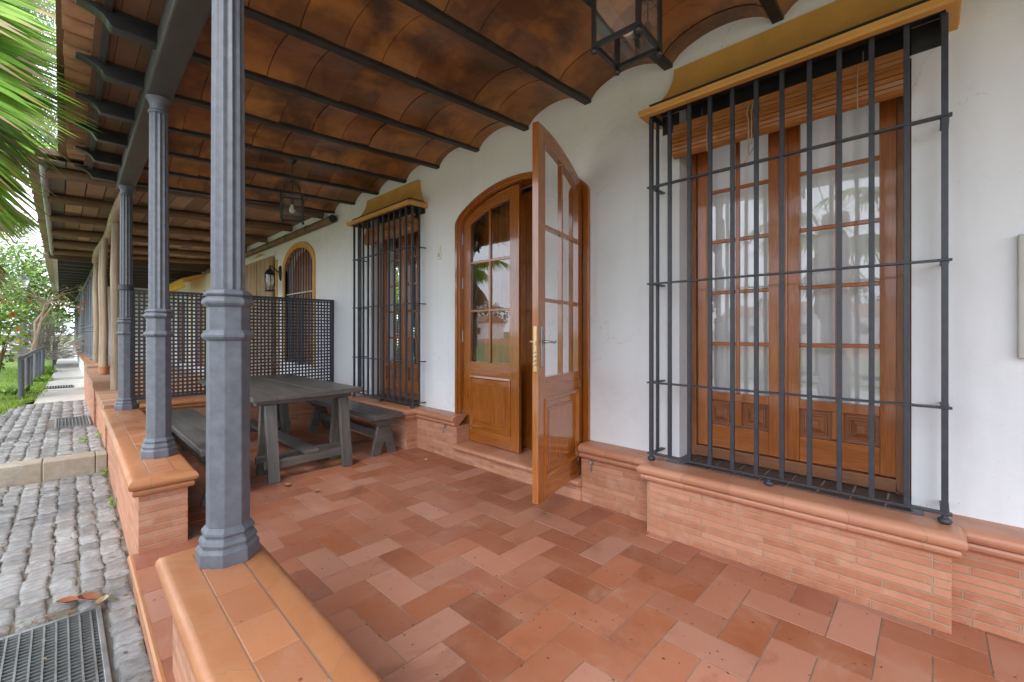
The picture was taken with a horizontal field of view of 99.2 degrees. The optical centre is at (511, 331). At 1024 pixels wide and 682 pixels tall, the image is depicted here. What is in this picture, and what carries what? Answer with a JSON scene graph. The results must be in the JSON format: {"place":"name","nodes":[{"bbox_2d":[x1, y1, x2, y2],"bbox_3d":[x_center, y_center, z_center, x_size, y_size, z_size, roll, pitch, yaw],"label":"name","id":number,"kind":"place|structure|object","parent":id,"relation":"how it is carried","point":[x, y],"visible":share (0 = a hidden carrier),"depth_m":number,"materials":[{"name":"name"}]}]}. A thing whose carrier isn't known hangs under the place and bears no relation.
{"place":"outdoors","nodes":[
{"label":"outdoors","id":0,"kind":"place"},
{"bbox_2d":[0,354,53,413],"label":"lawn","id":1,"kind":"structure","parent":0,"point":[11,365],"depth_m":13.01,"materials":[{"name":"plant"}]},
{"bbox_2d":[0,383,33,395],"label":"leafy plant","id":2,"kind":"object","parent":1,"relation":"on","point":[12,389],"visible":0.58,"depth_m":9.88,"materials":[{"name":"green plant"}]},
{"bbox_2d":[0,301,33,370],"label":"hibiscus bush","id":3,"kind":"object","parent":1,"relation":"on","point":[7,315],"visible":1,"depth_m":9.24,"materials":[{"name":"green plant"}]},
{"bbox_2d":[18,273,30,349],"bbox_3d":[-22.403,-0.645,19.986,0.433,4.150,0.500,0,0,44],"label":"street lamp","id":4,"kind":"object","parent":1,"relation":"on","point":[24,278],"visible":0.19,"depth_m":19.95,"materials":[{"name":"grey metal"}]},
{"bbox_2d":[2,0,57,190],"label":"casuarina tree","id":5,"kind":"object","parent":1,"relation":"on","point":[52,140],"visible":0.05,"depth_m":6.89,"materials":[{"name":"green plant"}]},
{"bbox_2d":[0,197,61,333],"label":"tree","id":6,"kind":"object","parent":1,"relation":"on","point":[12,276],"visible":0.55,"depth_m":16.05,"materials":[{"name":"green plant"}]},
{"bbox_2d":[18,347,44,398],"bbox_3d":[-13.272,1.022,12.096,0.120,1.016,8.199,0,0,-45],"label":"rail fence","id":7,"kind":"object","parent":1,"relation":"on","point":[31,364],"visible":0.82,"depth_m":10.44,"materials":[{"name":"grey metal"}]},
{"bbox_2d":[0,244,79,337],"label":"tree","id":8,"kind":"object","parent":1,"relation":"on","point":[45,278],"visible":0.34,"depth_m":22.02,"materials":[{"name":"green plant"}]},
{"bbox_2d":[0,277,87,350],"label":"tree","id":9,"kind":"object","parent":1,"relation":"on","point":[41,317],"visible":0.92,"depth_m":14.03,"materials":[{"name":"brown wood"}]},
{"bbox_2d":[33,374,54,381],"bbox_3d":[-13.545,1.312,12.472,0.729,0.255,0.628,0,0,44],"label":"leafy plant","id":10,"kind":"object","parent":1,"relation":"on","point":[39,379],"visible":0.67,"depth_m":12.46,"materials":[{"name":"green plant"}]},
{"bbox_2d":[41,369,65,374],"bbox_3d":[-15.365,1.327,14.562,0.682,0.225,0.730,0,0,44],"label":"leafy plant","id":11,"kind":"object","parent":1,"relation":"on","point":[50,371],"visible":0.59,"depth_m":14.54,"materials":[{"name":"green plant"}]},
{"bbox_2d":[52,344,57,368],"bbox_3d":[-19.241,0.892,18.367,4.897,1.016,0.098,0,0,44],"label":"rail fence","id":12,"kind":"object","parent":1,"relation":"on","point":[54,362],"visible":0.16,"depth_m":16.64,"materials":[{"name":"grey metal"}]},
{"bbox_2d":[0,0,73,334],"label":"sky","id":13,"kind":"structure","parent":0,"point":[31,211],"materials":[{"name":"white"}]},
{"bbox_2d":[1,335,73,403],"bbox_3d":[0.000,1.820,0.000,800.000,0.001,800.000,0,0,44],"label":"ground","id":14,"kind":"structure","parent":0,"point":[33,400],"depth_m":54.32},
{"bbox_2d":[27,281,73,353],"bbox_3d":[-33.230,-0.903,31.393,3.516,5.615,3.051,0,0,19],"label":"tree","id":15,"kind":"object","parent":14,"relation":"on","point":[55,325],"visible":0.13,"depth_m":31.19,"materials":[{"name":"green plant"}]},
{"bbox_2d":[107,272,210,373],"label":"house","id":16,"kind":"structure","parent":14,"relation":"on","point":[200,284],"depth_m":16.10,"materials":[{"name":"white paint"}]},
{"bbox_2d":[44,252,210,289],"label":"gallery roof","id":17,"kind":"structure","parent":16,"relation":"attached to","point":[67,272],"depth_m":13.69,"materials":[{"name":"brown wood"}]},
{"bbox_2d":[170,297,202,366],"bbox_3d":[-12.261,0.000,16.169,7.133,2.200,0.028,0,0,44],"label":"door","id":18,"kind":"structure","parent":16,"relation":"in","point":[202,297],"depth_m":14.22,"materials":[{"name":"brown wood"}]},
{"bbox_2d":[169,274,205,366],"bbox_3d":[-10.578,-0.360,14.097,2.400,2.920,0.670,0,0,44],"label":"fret awning","id":19,"kind":"object","parent":16,"relation":"attached to","point":[176,285],"visible":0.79,"depth_m":13.63,"materials":[{"name":"paint"}]},
{"bbox_2d":[245,210,335,382],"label":"neighbour house","id":20,"kind":"structure","parent":14,"relation":"on","point":[307,262],"depth_m":8.41,"materials":[{"name":"white paint"}]},
{"bbox_2d":[26,147,336,273],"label":"wood porch roof","id":21,"kind":"structure","parent":20,"relation":"attached to","point":[82,210],"depth_m":7.47,"materials":[{"name":"brown wood"}]},
{"bbox_2d":[264,265,281,291],"bbox_3d":[-4.829,-1.087,8.822,0.210,0.545,0.343,0,0,44],"label":"wall lantern","id":22,"kind":"object","parent":20,"relation":"attached to","point":[269,271],"depth_m":8.78,"materials":[{"name":"metal"}]},
{"bbox_2d":[286,248,311,362],"bbox_3d":[-3.976,-0.500,8.352,1.400,2.200,0.180,0,0,44],"label":"window","id":23,"kind":"structure","parent":20,"relation":"in","point":[302,272],"depth_m":8.38,"materials":[{"name":"red wood"}]},
{"bbox_2d":[0,400,104,463],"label":"path","id":24,"kind":"structure","parent":0,"point":[53,439],"depth_m":6.11,"materials":[{"name":"stone"}]},
{"bbox_2d":[54,415,91,428],"bbox_3d":[-6.994,1.510,6.938,1.000,0.180,0.399,0,0,44],"label":"drain grating","id":25,"kind":"object","parent":24,"relation":"in","point":[66,422],"visible":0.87,"depth_m":6.92,"materials":[{"name":"grey metal"}]},
{"bbox_2d":[34,344,84,403],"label":"pavement","id":26,"kind":"structure","parent":0,"point":[72,374],"depth_m":11.98,"materials":[{"name":"concrete"}]},
{"bbox_2d":[0,309,109,360],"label":"feathery shrub","id":27,"kind":"object","parent":26,"relation":"on","point":[46,341],"visible":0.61,"depth_m":16.33,"materials":[{"name":"green plant"}]},
{"bbox_2d":[44,384,73,388],"bbox_3d":[-11.617,1.423,11.183,0.750,0.054,0.525,0,0,44],"label":"drain grating","id":28,"kind":"object","parent":26,"relation":"in","point":[61,386],"visible":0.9,"depth_m":11.14,"materials":[{"name":"grey metal"}]},
{"bbox_2d":[71,344,81,361],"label":"wall","id":29,"kind":"structure","parent":26,"relation":"on","point":[76,357],"depth_m":19.34,"materials":[{"name":"white paint"}]},
{"bbox_2d":[77,297,79,344],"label":"iron column","id":30,"kind":"structure","parent":29,"relation":"on","point":[78,318],"depth_m":22.21,"materials":[{"name":"grey metal"}]},
{"bbox_2d":[78,294,81,346],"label":"iron column","id":31,"kind":"structure","parent":29,"relation":"on","point":[80,316],"depth_m":20.27,"materials":[{"name":"grey metal"}]},
{"bbox_2d":[80,289,82,347],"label":"iron column","id":32,"kind":"structure","parent":29,"relation":"on","point":[82,322],"depth_m":18.30,"materials":[{"name":"grey metal"}]},
{"bbox_2d":[0,400,153,681],"bbox_3d":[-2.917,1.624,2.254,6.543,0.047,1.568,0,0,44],"label":"path","id":33,"kind":"structure","parent":0,"point":[27,597],"depth_m":3.08,"materials":[{"name":"stone"}]},
{"bbox_2d":[0,122,57,297],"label":"fan palm","id":34,"kind":"object","parent":33,"relation":"on","point":[13,224],"visible":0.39,"depth_m":5.57,"materials":[{"name":"green plant"}]},
{"bbox_2d":[0,450,106,487],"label":"kerb","id":35,"kind":"structure","parent":33,"relation":"on","point":[27,472],"depth_m":4.79,"materials":[{"name":"stone"}]},
{"bbox_2d":[0,605,111,681],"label":"drain grating","id":36,"kind":"object","parent":33,"relation":"in","point":[84,656],"visible":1,"depth_m":2.20,"materials":[{"name":"grey metal"}]},
{"bbox_2d":[56,596,78,602],"bbox_3d":[-2.613,1.580,2.563,0.086,0.026,0.096,0,0,44],"label":"fallen leaf","id":37,"kind":"object","parent":33,"relation":"on","point":[69,599],"visible":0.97,"depth_m":2.58,"materials":[{"name":"orange plant"}]},
{"bbox_2d":[0,412,153,680],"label":"path litter","id":38,"kind":"object","parent":33,"relation":"on","point":[70,610],"visible":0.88,"depth_m":2.49,"materials":[{"name":"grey plant"}]},
{"bbox_2d":[77,592,98,599],"bbox_3d":[-2.497,1.563,2.568,0.126,0.030,0.092,0,0,44],"label":"fallen leaf","id":39,"kind":"object","parent":33,"relation":"on","point":[90,596],"visible":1,"depth_m":2.58,"materials":[{"name":"orange plant"}]},
{"bbox_2d":[95,595,108,603],"bbox_3d":[-2.401,1.568,2.552,0.084,0.019,0.059,0,0,44],"label":"fallen leaf","id":40,"kind":"object","parent":33,"relation":"on","point":[100,599],"visible":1,"depth_m":2.56,"materials":[{"name":"beige plant"}]},
{"bbox_2d":[98,467,108,476],"bbox_3d":[-4.599,1.571,4.912,0.203,0.093,0.099,0,0,44],"label":"weed","id":41,"kind":"object","parent":33,"relation":"on","point":[105,472],"visible":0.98,"depth_m":4.91,"materials":[{"name":"green plant"}]},
{"bbox_2d":[106,497,116,508],"bbox_3d":[-3.684,1.579,4.030,0.193,0.095,0.092,0,0,36],"label":"weed","id":42,"kind":"object","parent":33,"relation":"on","point":[110,499],"visible":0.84,"depth_m":4.03,"materials":[{"name":"green plant"}]},
{"bbox_2d":[108,363,203,396],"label":"neighbour porch floor","id":43,"kind":"structure","parent":0,"point":[136,366],"depth_m":12.27,"materials":[{"name":"tile"}]},
{"bbox_2d":[77,353,92,374],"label":"wall","id":44,"kind":"structure","parent":43,"relation":"on","point":[82,357],"depth_m":14.53,"materials":[{"name":"white paint"}]},
{"bbox_2d":[82,290,84,352],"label":"iron column","id":45,"kind":"structure","parent":44,"relation":"on","point":[83,316],"depth_m":17.28,"materials":[{"name":"grey metal"}]},
{"bbox_2d":[83,287,86,353],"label":"iron column","id":46,"kind":"structure","parent":44,"relation":"on","point":[84,352],"depth_m":16.13,"materials":[{"name":"grey metal"}]},
{"bbox_2d":[85,284,88,355],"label":"iron column","id":47,"kind":"structure","parent":44,"relation":"on","point":[86,353],"depth_m":14.97,"materials":[{"name":"grey metal"}]},
{"bbox_2d":[87,279,91,357],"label":"iron column","id":48,"kind":"structure","parent":44,"relation":"on","point":[89,327],"depth_m":13.82,"materials":[{"name":"grey metal"}]},
{"bbox_2d":[89,275,92,359],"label":"iron column","id":49,"kind":"structure","parent":44,"relation":"on","point":[91,356],"depth_m":12.65,"materials":[{"name":"grey metal"}]},
{"bbox_2d":[83,361,97,388],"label":"wall","id":50,"kind":"structure","parent":43,"relation":"on","point":[89,365],"depth_m":10.15,"materials":[{"name":"brick"}]},
{"bbox_2d":[92,263,98,362],"bbox_3d":[-10.291,-0.465,10.794,0.138,2.492,0.148,0,0,44],"label":"log post","id":51,"kind":"object","parent":50,"relation":"on","point":[95,315],"visible":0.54,"depth_m":10.74,"materials":[{"name":"brown wood"}]},
{"bbox_2d":[84,368,110,424],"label":"wall","id":52,"kind":"structure","parent":43,"relation":"on","point":[95,380],"depth_m":7.27,"materials":[{"name":"brick"}]},
{"bbox_2d":[98,248,101,369],"bbox_3d":[-8.361,-0.465,8.905,0.134,2.492,0.144,0,0,44],"label":"log post","id":53,"kind":"object","parent":52,"relation":"on","point":[100,313],"visible":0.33,"depth_m":8.85,"materials":[{"name":"brown wood"}]},
{"bbox_2d":[98,366,109,373],"bbox_3d":[-7.456,0.702,7.971,0.156,0.136,0.156,0,0,44],"label":"clay pot","id":54,"kind":"object","parent":52,"relation":"on","point":[104,370],"visible":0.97,"depth_m":7.92,"materials":[{"name":"ceramic"}]},
{"bbox_2d":[101,238,108,374],"bbox_3d":[-7.454,-0.465,7.973,0.094,2.492,0.107,0,0,44],"label":"log post","id":55,"kind":"object","parent":52,"relation":"on","point":[105,322],"visible":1,"depth_m":7.94,"materials":[{"name":"brown wood"}]},
{"bbox_2d":[95,390,117,448],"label":"wall","id":56,"kind":"structure","parent":43,"relation":"on","point":[105,399],"depth_m":6.01,"materials":[{"name":"brick"}]},
{"bbox_2d":[110,222,119,389],"bbox_3d":[-6.166,-0.405,6.787,0.129,2.612,0.140,0,0,44],"label":"log post","id":57,"kind":"object","parent":56,"relation":"on","point":[115,262],"visible":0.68,"depth_m":6.74,"materials":[{"name":"brown wood"}]},
{"bbox_2d":[133,421,1023,681],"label":"porch floor","id":58,"kind":"structure","parent":0,"point":[641,632],"depth_m":2.32,"materials":[{"name":"tile"}]},
{"bbox_2d":[172,409,250,505],"bbox_3d":[-3.155,1.165,4.349,2.320,0.470,0.350,0,0,44],"label":"bench","id":59,"kind":"object","parent":58,"relation":"on","point":[189,430],"visible":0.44,"depth_m":4.24,"materials":[{"name":"grey wood"}]},
{"bbox_2d":[137,394,330,441],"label":"wall","id":60,"kind":"structure","parent":58,"relation":"on","point":[301,412],"depth_m":6.14,"materials":[{"name":"brick"}]},
{"bbox_2d":[133,289,333,399],"bbox_3d":[-3.835,0.160,6.279,0.036,1.376,2.547,0,0,44],"label":"trellis screen","id":61,"kind":"object","parent":60,"relation":"on","point":[187,295],"visible":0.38,"depth_m":6.42,"materials":[{"name":"metal"}]},
{"bbox_2d":[198,374,361,483],"bbox_3d":[-2.759,0.998,5.055,2.249,0.811,1.043,0,0,44],"label":"picnic table","id":62,"kind":"object","parent":58,"relation":"on","point":[272,396],"visible":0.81,"depth_m":4.49,"materials":[{"name":"grey wood"}]},
{"bbox_2d":[306,398,402,456],"bbox_3d":[-2.110,1.165,5.620,2.000,0.470,0.360,0,0,44],"label":"bench","id":63,"kind":"object","parent":58,"relation":"on","point":[382,418],"visible":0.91,"depth_m":5.14,"materials":[{"name":"grey wood"}]},
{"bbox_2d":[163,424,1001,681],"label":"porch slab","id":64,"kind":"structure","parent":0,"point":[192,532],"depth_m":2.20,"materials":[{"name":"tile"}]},
{"bbox_2d":[133,587,155,681],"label":"step riser","id":65,"kind":"object","parent":64,"relation":"attached to","point":[145,641],"visible":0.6,"depth_m":2.29,"materials":[{"name":"tile"}]},
{"bbox_2d":[127,554,165,681],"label":"step nosing","id":66,"kind":"object","parent":65,"relation":"attached to","point":[154,653],"visible":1,"depth_m":2.08,"materials":[{"name":"tile"}]},
{"bbox_2d":[101,408,198,554],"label":"wall","id":67,"kind":"structure","parent":64,"relation":"on","point":[151,495],"depth_m":2.91,"materials":[{"name":"brick"}]},
{"bbox_2d":[114,184,137,410],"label":"iron column","id":68,"kind":"structure","parent":67,"relation":"on","point":[126,333],"depth_m":5.15,"materials":[{"name":"grey metal"}]},
{"bbox_2d":[118,284,133,290],"bbox_3d":[-4.601,-0.527,5.198,0.144,0.065,0.144,0,0,44],"label":"iron strap","id":69,"kind":"object","parent":68,"relation":"attached to","point":[124,287],"visible":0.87,"depth_m":5.14,"materials":[{"name":"grey metal"}]},
{"bbox_2d":[140,94,176,458],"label":"iron column","id":70,"kind":"structure","parent":67,"relation":"on","point":[158,439],"depth_m":3.20,"materials":[{"name":"grey metal"}]},
{"bbox_2d":[155,543,383,681],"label":"wall","id":71,"kind":"structure","parent":64,"relation":"on","point":[259,616],"depth_m":1.37,"materials":[{"name":"tile"}]},
{"bbox_2d":[195,0,259,568],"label":"iron column","id":72,"kind":"structure","parent":71,"relation":"on","point":[229,537],"depth_m":1.74,"materials":[{"name":"grey metal"}]},
{"bbox_2d":[336,0,1023,643],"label":"white house","id":73,"kind":"structure","parent":64,"relation":"on","point":[532,306],"depth_m":2.84,"materials":[{"name":"paint"}]},
{"bbox_2d":[360,216,420,406],"bbox_3d":[-1.574,-0.306,5.947,1.342,2.456,0.375,0,0,44],"label":"window","id":74,"kind":"structure","parent":73,"relation":"in","point":[416,233],"depth_m":6.06,"materials":[{"name":"brown wood"}]},
{"bbox_2d":[364,213,417,253],"bbox_3d":[-1.688,-1.292,5.855,1.250,0.515,0.197,0,0,44],"label":"bamboo blind","id":75,"kind":"object","parent":73,"relation":"hanging from","point":[391,229],"visible":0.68,"depth_m":5.77,"materials":[{"name":"wood"}]},
{"bbox_2d":[56,0,797,213],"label":"porch roof","id":76,"kind":"structure","parent":73,"relation":"attached to","point":[349,102],"depth_m":3.35,"materials":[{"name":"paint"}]},
{"bbox_2d":[276,158,306,224],"bbox_3d":[-2.537,-1.637,5.032,0.310,0.735,0.310,0,0,-24],"label":"hanging lantern","id":77,"kind":"object","parent":76,"relation":"hanging from","point":[292,162],"visible":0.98,"depth_m":5.01,"materials":[{"name":"metal"}]},
{"bbox_2d":[591,0,662,75],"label":"hanging lantern","id":78,"kind":"object","parent":76,"relation":"hanging from","point":[626,25],"visible":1,"depth_m":1.99,"materials":[{"name":"metal"}]},
{"bbox_2d":[455,121,589,503],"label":"door","id":79,"kind":"structure","parent":73,"relation":"in","point":[528,384],"depth_m":3.76,"materials":[{"name":"brown wood"}]},
{"bbox_2d":[713,134,768,428],"bbox_3d":[1.651,-0.425,3.173,0.570,2.250,0.036,0,0,44],"label":"curtain","id":80,"kind":"object","parent":73,"relation":"hanging from","point":[721,268],"visible":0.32,"depth_m":3.16,"materials":[{"name":"white fabric"}]},
{"bbox_2d":[672,49,902,162],"bbox_3d":[1.594,-1.292,2.689,1.250,0.515,0.197,0,0,44],"label":"bamboo blind","id":81,"kind":"object","parent":73,"relation":"hanging from","point":[888,79],"visible":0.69,"depth_m":2.59,"materials":[{"name":"wood"}]},
{"bbox_2d":[665,58,923,515],"bbox_3d":[1.708,-0.306,2.781,1.342,2.456,0.375,0,0,44],"label":"window","id":82,"kind":"structure","parent":73,"relation":"in","point":[855,417],"depth_m":2.82,"materials":[{"name":"brown wood"}]},
{"bbox_2d":[801,103,879,446],"bbox_3d":[2.093,-0.425,2.746,0.560,2.250,0.034,0,0,44],"label":"curtain","id":83,"kind":"object","parent":73,"relation":"hanging from","point":[855,300],"visible":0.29,"depth_m":2.75,"materials":[{"name":"white fabric"}]},
{"bbox_2d":[199,463,1015,680],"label":"leaf litter","id":84,"kind":"object","parent":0,"point":[513,579],"visible":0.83,"depth_m":2.30,"materials":[{"name":"brown plant"}]},
{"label":"verge","id":85,"kind":"structure","parent":0,"visible":0},
{"bbox_2d":[0,0,99,259],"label":"fan palm","id":86,"kind":"object","parent":85,"relation":"on","point":[20,39],"visible":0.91,"depth_m":3.23,"materials":[{"name":"green plant"}]},
{"bbox_3d":[-20.705,-0.410,25.636,14.600,4.420,6.250,0,0,44],"label":"far house","id":87,"kind":"object","parent":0,"visible":0},
{"bbox_2d":[51,281,82,301],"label":"gallery roof","id":88,"kind":"structure","parent":87,"relation":"attached to","point":[58,288],"depth_m":20.68,"materials":[{"name":"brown wood"}]}
]}

